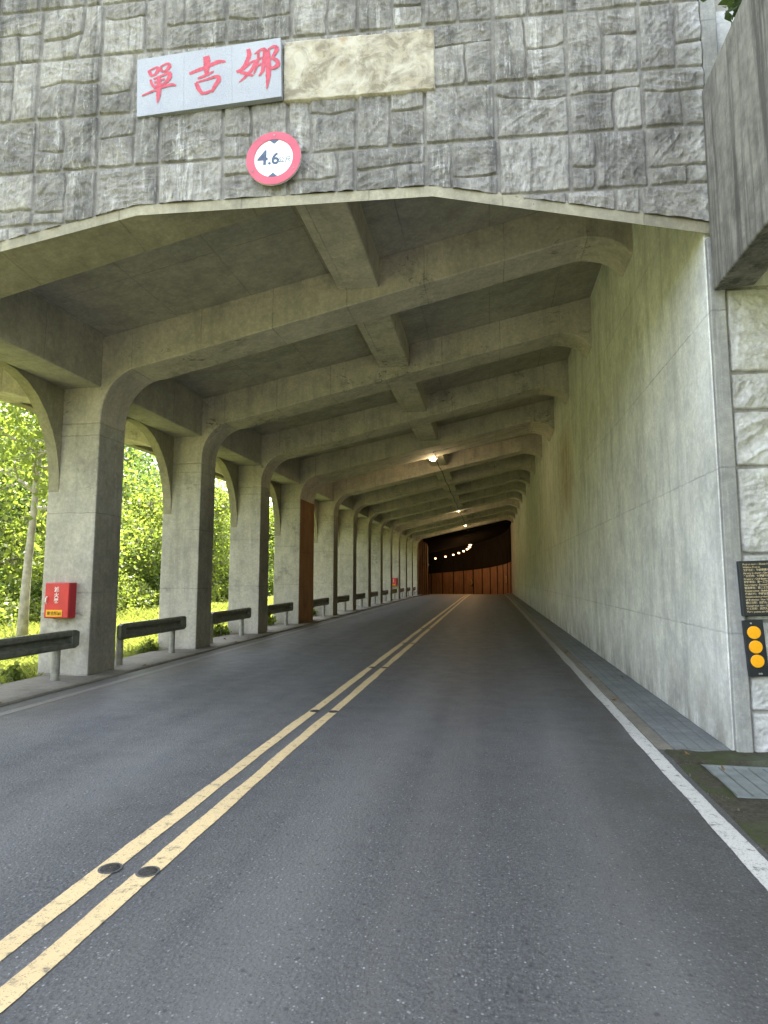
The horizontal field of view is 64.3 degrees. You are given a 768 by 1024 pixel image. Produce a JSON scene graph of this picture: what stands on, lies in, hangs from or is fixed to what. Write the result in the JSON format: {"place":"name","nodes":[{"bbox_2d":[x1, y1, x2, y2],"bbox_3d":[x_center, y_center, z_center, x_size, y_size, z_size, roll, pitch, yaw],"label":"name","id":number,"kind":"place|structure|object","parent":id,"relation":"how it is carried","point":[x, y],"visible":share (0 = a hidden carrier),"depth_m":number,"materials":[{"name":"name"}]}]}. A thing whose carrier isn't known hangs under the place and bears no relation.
{"place":"outdoors","nodes":[
{"label":"outdoors","id":0,"kind":"place"},
{"bbox_2d":[13,406,272,511],"label":"sky","id":1,"kind":"structure","parent":0,"point":[155,462],"materials":[{"name":"white"}]},
{"bbox_2d":[12,540,274,616],"bbox_3d":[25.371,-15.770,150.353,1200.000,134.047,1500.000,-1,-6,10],"label":"ground","id":2,"kind":"structure","parent":0,"point":[211,601],"depth_m":49.03,"materials":[{"name":"green plant"}]},
{"bbox_2d":[0,583,18,628],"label":"leafy bush","id":3,"kind":"object","parent":2,"relation":"on","point":[3,610],"visible":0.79,"depth_m":19.31,"materials":[{"name":"green plant"}]},
{"bbox_2d":[0,661,27,683],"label":"weed tuft","id":4,"kind":"object","parent":2,"relation":"on","point":[13,672],"visible":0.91,"depth_m":8.91,"materials":[{"name":"green plant"}]},
{"bbox_2d":[0,405,40,555],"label":"broadleaf tree","id":5,"kind":"object","parent":2,"relation":"on","point":[20,515],"visible":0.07,"depth_m":30.27,"materials":[{"name":"green plant"}]},
{"bbox_2d":[0,592,41,626],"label":"leafy bush","id":6,"kind":"object","parent":2,"relation":"on","point":[35,616],"visible":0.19,"depth_m":21.66,"materials":[{"name":"green plant"}]},
{"bbox_2d":[0,406,41,538],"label":"broadleaf tree","id":7,"kind":"object","parent":2,"relation":"on","point":[14,485],"visible":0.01,"depth_m":37.58,"materials":[{"name":"green plant"}]},
{"bbox_2d":[0,560,43,610],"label":"leafy bush","id":8,"kind":"object","parent":2,"relation":"on","point":[37,592],"visible":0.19,"depth_m":24.28,"materials":[{"name":"green plant"}]},
{"bbox_2d":[0,401,47,606],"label":"broadleaf tree","id":9,"kind":"object","parent":2,"relation":"on","point":[12,563],"visible":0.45,"depth_m":22.02,"materials":[{"name":"green plant"}]},
{"bbox_2d":[0,401,139,636],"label":"slender tree","id":10,"kind":"object","parent":2,"relation":"on","point":[38,450],"visible":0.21,"depth_m":16.58,"materials":[{"name":"green plant"}]},
{"bbox_2d":[0,413,143,562],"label":"broadleaf tree","id":11,"kind":"object","parent":2,"relation":"on","point":[38,531],"visible":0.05,"depth_m":31.11,"materials":[{"name":"green plant"}]},
{"bbox_2d":[0,463,160,612],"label":"broadleaf tree","id":12,"kind":"object","parent":2,"relation":"on","point":[130,544],"visible":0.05,"depth_m":27.01,"materials":[{"name":"green plant"}]},
{"bbox_2d":[15,445,160,564],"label":"broadleaf tree","id":13,"kind":"object","parent":2,"relation":"on","point":[133,452],"visible":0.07,"depth_m":43.55,"materials":[{"name":"green plant"}]},
{"bbox_2d":[117,574,159,610],"bbox_3d":[-13.681,4.315,31.720,4.340,2.334,4.151,-1,-6,9],"label":"leafy bush","id":14,"kind":"object","parent":2,"relation":"on","point":[141,603],"visible":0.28,"depth_m":31.40,"materials":[{"name":"green plant"}]},
{"bbox_2d":[4,469,274,594],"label":"forest","id":15,"kind":"object","parent":2,"relation":"on","point":[158,553],"depth_m":76.64,"materials":[{"name":"green plant"}]},
{"bbox_2d":[118,460,162,604],"bbox_3d":[-15.172,1.398,36.102,9.358,9.877,9.366,0,-6,4],"label":"broadleaf tree","id":16,"kind":"object","parent":2,"relation":"on","point":[154,511],"visible":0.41,"depth_m":35.74,"materials":[{"name":"green plant"}]},
{"bbox_2d":[120,564,160,589],"bbox_3d":[-14.199,4.530,37.163,5.089,2.920,4.545,2,-7,-21],"label":"leafy bush","id":17,"kind":"object","parent":2,"relation":"on","point":[150,577],"visible":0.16,"depth_m":36.15,"materials":[{"name":"green plant"}]},
{"bbox_2d":[122,447,161,551],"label":"broadleaf tree","id":18,"kind":"object","parent":2,"relation":"on","point":[149,478],"visible":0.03,"depth_m":54.48,"materials":[{"name":"green plant"}]},
{"bbox_2d":[131,580,159,608],"bbox_3d":[-13.455,4.820,34.968,3.409,2.092,3.296,-5,-8,38],"label":"leafy bush","id":19,"kind":"object","parent":2,"relation":"on","point":[157,599],"visible":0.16,"depth_m":34.54,"materials":[{"name":"green plant"}]},
{"bbox_2d":[135,637,160,653],"bbox_3d":[-4.752,2.745,12.250,0.537,0.461,0.405,5,-8,-42],"label":"weed tuft","id":20,"kind":"object","parent":2,"relation":"on","point":[152,647],"visible":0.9,"depth_m":12.25,"materials":[{"name":"green plant"}]},
{"bbox_2d":[121,468,230,590],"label":"broadleaf tree","id":21,"kind":"object","parent":2,"relation":"on","point":[221,509],"visible":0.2,"depth_m":43.07,"materials":[{"name":"green plant"}]},
{"bbox_2d":[0,596,356,684],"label":"grass","id":22,"kind":"structure","parent":2,"relation":"on","point":[28,666],"depth_m":16.55,"materials":[{"name":"green plant"}]},
{"bbox_2d":[211,580,225,603],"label":"leafy bush","id":23,"kind":"object","parent":2,"relation":"on","point":[214,593],"visible":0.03,"depth_m":43.59,"materials":[{"name":"green plant"}]},
{"bbox_2d":[215,579,228,601],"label":"leafy bush","id":24,"kind":"object","parent":2,"relation":"on","point":[225,590],"visible":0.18,"depth_m":46.98,"materials":[{"name":"green plant"}]},
{"bbox_2d":[213,622,231,636],"bbox_3d":[-4.193,3.054,15.614,0.540,0.614,0.716,-4,-7,33],"label":"weed tuft","id":25,"kind":"object","parent":2,"relation":"on","point":[218,629],"visible":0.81,"depth_m":15.54,"materials":[{"name":"green plant"}]},
{"bbox_2d":[212,494,273,600],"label":"broadleaf tree","id":26,"kind":"object","parent":2,"relation":"on","point":[219,572],"visible":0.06,"depth_m":49.76,"materials":[{"name":"green plant"}]},
{"bbox_2d":[213,480,274,574],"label":"broadleaf tree","id":27,"kind":"object","parent":2,"relation":"on","point":[222,484],"visible":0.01,"depth_m":56.50,"materials":[{"name":"green plant"}]},
{"bbox_2d":[214,569,273,596],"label":"leafy bush","id":28,"kind":"object","parent":2,"relation":"on","point":[228,580],"visible":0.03,"depth_m":51.19,"materials":[{"name":"green plant"}]},
{"bbox_2d":[268,572,273,595],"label":"leafy bush","id":29,"kind":"object","parent":2,"relation":"on","point":[271,584],"visible":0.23,"depth_m":58.80,"materials":[{"name":"green plant"}]},
{"bbox_2d":[268,500,274,594],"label":"broadleaf tree","id":30,"kind":"object","parent":2,"relation":"on","point":[271,538],"visible":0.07,"depth_m":63.42,"materials":[{"name":"green plant"}]},
{"bbox_2d":[268,614,276,624],"bbox_3d":[-3.638,3.376,18.822,0.788,0.676,0.594,-3,-7,26],"label":"weed tuft","id":31,"kind":"object","parent":2,"relation":"on","point":[270,620],"visible":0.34,"depth_m":18.69,"materials":[{"name":"green plant"}]},
{"bbox_2d":[0,0,767,749],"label":"rock shed gallery","id":32,"kind":"object","parent":2,"relation":"on","point":[328,378],"visible":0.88,"depth_m":9.82,"materials":[{"name":"concrete"}]},
{"bbox_2d":[44,583,76,617],"bbox_3d":[-4.901,1.333,9.219,0.410,0.530,0.208,-1,-6,10],"label":"fire extinguisher box","id":33,"kind":"object","parent":32,"relation":"attached to","point":[60,600],"visible":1,"depth_m":9.16,"materials":[{"name":"red metal"}]},
{"bbox_2d":[44,583,69,617],"bbox_3d":[-4.914,1.325,9.142,0.398,0.514,0.052,-1,-6,10],"label":"door","id":34,"kind":"structure","parent":33,"relation":"in","point":[56,594],"depth_m":9.16,"materials":[{"name":"red metal"}]},
{"bbox_2d":[0,0,717,297],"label":"stone portal wall","id":35,"kind":"structure","parent":32,"relation":"on","point":[589,108],"depth_m":6.15,"materials":[{"name":"stone"}]},
{"bbox_2d":[137,38,282,118],"bbox_3d":[-1.816,-4.485,6.333,1.563,0.654,0.067,-3,-6,8],"label":"name plaque","id":36,"kind":"object","parent":35,"relation":"attached to","point":[236,75],"visible":1,"depth_m":6.30,"materials":[{"name":"stone"}]},
{"bbox_2d":[246,132,300,185],"bbox_3d":[-1.107,-3.547,6.125,0.568,0.567,0.027,0,-6,8],"label":"height limit sign","id":37,"kind":"object","parent":35,"relation":"attached to","point":[273,158],"visible":1,"depth_m":6.12,"materials":[{"name":"metal"}]},
{"bbox_2d":[284,29,434,104],"bbox_3d":[-0.255,-4.514,6.201,1.555,0.670,0.085,-1,-6,6],"label":"mortar panel","id":38,"kind":"object","parent":35,"relation":"attached to","point":[389,64],"visible":1,"depth_m":6.16,"materials":[{"name":"beige concrete"}]},
{"bbox_2d":[392,578,396,585],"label":"fire extinguisher box","id":39,"kind":"object","parent":32,"relation":"attached to","point":[394,581],"visible":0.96,"depth_m":40.64,"materials":[{"name":"red metal"}]},
{"bbox_2d":[392,578,396,585],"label":"door","id":40,"kind":"structure","parent":39,"relation":"in","point":[394,580],"depth_m":40.64,"materials":[{"name":"red metal"}]},
{"bbox_2d":[433,452,467,528],"bbox_3d":[4.457,-0.143,36.362,0.032,0.108,33.611,-1,-6,10],"label":"electric cable","id":41,"kind":"object","parent":32,"relation":"hanging from","point":[447,484],"visible":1,"depth_m":26.29,"materials":[{"name":"black rubber"}]},
{"bbox_2d":[418,520,511,594],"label":"road tunnel","id":42,"kind":"structure","parent":2,"relation":"on","point":[484,561],"depth_m":70.95,"materials":[{"name":"paint"}]},
{"bbox_2d":[664,749,767,853],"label":"mossy verge","id":43,"kind":"structure","parent":2,"relation":"on","point":[755,813],"depth_m":4.37,"materials":[{"name":"green plant"}]},
{"bbox_2d":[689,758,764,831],"bbox_3d":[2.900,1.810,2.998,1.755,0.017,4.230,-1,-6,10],"label":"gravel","id":44,"kind":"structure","parent":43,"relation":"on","point":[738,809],"depth_m":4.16,"materials":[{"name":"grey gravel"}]},
{"bbox_2d":[701,764,767,798],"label":"drain grate","id":45,"kind":"object","parent":43,"relation":"on","point":[744,782],"visible":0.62,"depth_m":4.53,"materials":[{"name":"metal"}]},
{"bbox_2d":[705,237,767,752],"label":"stone wing wall","id":46,"kind":"structure","parent":2,"relation":"on","point":[738,319],"depth_m":5.41,"materials":[{"name":"stone"}]},
{"bbox_2d":[702,0,767,290],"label":"concrete ledge","id":47,"kind":"object","parent":46,"relation":"on","point":[735,102],"visible":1,"depth_m":4.97,"materials":[{"name":"grey concrete"}]},
{"bbox_2d":[700,0,741,24],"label":"hanging plant","id":48,"kind":"object","parent":47,"relation":"on","point":[732,6],"visible":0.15,"depth_m":5.26,"materials":[{"name":"green plant"}]},
{"bbox_2d":[736,560,767,615],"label":"information board","id":49,"kind":"object","parent":46,"relation":"attached to","point":[753,583],"visible":1,"depth_m":5.22,"materials":[{"name":"black metal"}]},
{"bbox_2d":[742,620,767,676],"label":"reflector board","id":50,"kind":"object","parent":46,"relation":"attached to","point":[755,648],"visible":1,"depth_m":5.16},
{"bbox_2d":[0,594,767,1023],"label":"road","id":51,"kind":"structure","parent":0,"point":[476,808],"depth_m":3.39,"materials":[{"name":"grey asphalt"}]},
{"bbox_2d":[0,594,421,706],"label":"kerb","id":52,"kind":"structure","parent":51,"relation":"on","point":[22,690],"depth_m":10.43,"materials":[{"name":"concrete"}]},
{"bbox_2d":[0,630,79,680],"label":"guardrail","id":53,"kind":"object","parent":52,"relation":"on","point":[55,643],"visible":0.9,"depth_m":8.44,"materials":[{"name":"metal"}]},
{"bbox_2d":[115,616,186,664],"bbox_3d":[-4.271,2.340,11.237,0.180,0.715,2.240,-1,-6,10],"label":"guardrail","id":54,"kind":"object","parent":52,"relation":"on","point":[171,625],"visible":0.88,"depth_m":10.99,"materials":[{"name":"metal"}]},
{"bbox_2d":[210,608,250,642],"bbox_3d":[-3.690,2.699,14.604,0.180,0.715,2.240,-1,-6,10],"label":"guardrail","id":55,"kind":"object","parent":52,"relation":"on","point":[241,614],"visible":0.84,"depth_m":14.56,"materials":[{"name":"metal"}]},
{"bbox_2d":[267,602,292,629],"bbox_3d":[-3.109,3.057,17.970,0.180,0.715,2.240,-1,-6,10],"label":"guardrail","id":56,"kind":"object","parent":52,"relation":"on","point":[285,608],"visible":0.76,"depth_m":18.07,"materials":[{"name":"metal"}]},
{"bbox_2d":[313,598,328,615],"bbox_3d":[-2.374,3.511,22.234,0.180,0.715,2.240,-1,-6,10],"label":"guardrail","id":57,"kind":"object","parent":52,"relation":"on","point":[322,602],"visible":0.71,"depth_m":22.52,"materials":[{"name":"metal"}]},
{"bbox_2d":[337,595,349,610],"bbox_3d":[-1.788,3.872,25.630,0.180,0.715,2.240,-1,-6,10],"label":"guardrail","id":58,"kind":"object","parent":52,"relation":"on","point":[344,598],"visible":0.69,"depth_m":25.89,"materials":[{"name":"metal"}]},
{"bbox_2d":[356,593,364,606],"bbox_3d":[-1.196,4.237,29.060,0.180,0.715,2.240,-1,-6,10],"label":"guardrail","id":59,"kind":"object","parent":52,"relation":"on","point":[360,596],"visible":0.61,"depth_m":29.54,"materials":[{"name":"metal"}]},
{"bbox_2d":[371,591,377,603],"bbox_3d":[-0.604,4.603,32.490,0.180,0.715,2.240,-1,-6,10],"label":"guardrail","id":60,"kind":"object","parent":52,"relation":"on","point":[374,594],"visible":0.51,"depth_m":33.14,"materials":[{"name":"metal"}]},
{"bbox_2d":[383,590,387,601],"bbox_3d":[-0.012,4.968,35.920,0.180,0.715,2.240,-1,-6,10],"label":"guardrail","id":61,"kind":"object","parent":52,"relation":"on","point":[385,592],"visible":0.49,"depth_m":36.36,"materials":[{"name":"metal"}]},
{"bbox_2d":[392,589,396,599],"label":"guardrail","id":62,"kind":"object","parent":52,"relation":"on","point":[394,591],"visible":0.6,"depth_m":40.05,"materials":[{"name":"metal"}]},
{"bbox_2d":[0,594,432,715],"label":"edge line paint","id":63,"kind":"object","parent":51,"relation":"on","point":[60,697],"visible":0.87,"depth_m":9.42,"materials":[{"name":"white paint"}]},
{"bbox_2d":[0,594,468,960],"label":"line paint","id":64,"kind":"object","parent":51,"relation":"on","point":[17,937],"visible":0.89,"depth_m":3.50,"materials":[{"name":"yellow paint"}]},
{"bbox_2d":[97,863,122,873],"bbox_3d":[-1.413,1.836,3.150,0.120,0.008,0.120,-1,-6,14],"label":"road stud","id":65,"kind":"object","parent":64,"relation":"on","point":[109,868],"visible":1,"depth_m":3.14,"materials":[{"name":"metal"}]},
{"bbox_2d":[0,594,470,1012],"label":"line paint","id":66,"kind":"object","parent":51,"relation":"on","point":[20,983],"visible":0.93,"depth_m":3.02,"materials":[{"name":"yellow paint"}]},
{"bbox_2d":[135,866,159,877],"bbox_3d":[-1.206,1.832,3.115,0.120,0.008,0.120,-2,-6,18],"label":"road stud","id":67,"kind":"object","parent":66,"relation":"on","point":[142,872],"visible":1,"depth_m":3.10,"materials":[{"name":"metal"}]},
{"bbox_2d":[505,593,672,749],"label":"gutter kerb","id":68,"kind":"structure","parent":51,"relation":"on","point":[655,739],"depth_m":7.46,"materials":[{"name":"concrete"}]},
{"bbox_2d":[503,594,767,890],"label":"edge line paint","id":69,"kind":"object","parent":51,"relation":"on","point":[751,858],"visible":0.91,"depth_m":4.27,"materials":[{"name":"white paint"}]},
{"bbox_2d":[507,593,730,751],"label":"walkway","id":70,"kind":"structure","parent":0,"point":[670,726],"depth_m":7.35,"materials":[{"name":"concrete"}]}
]}

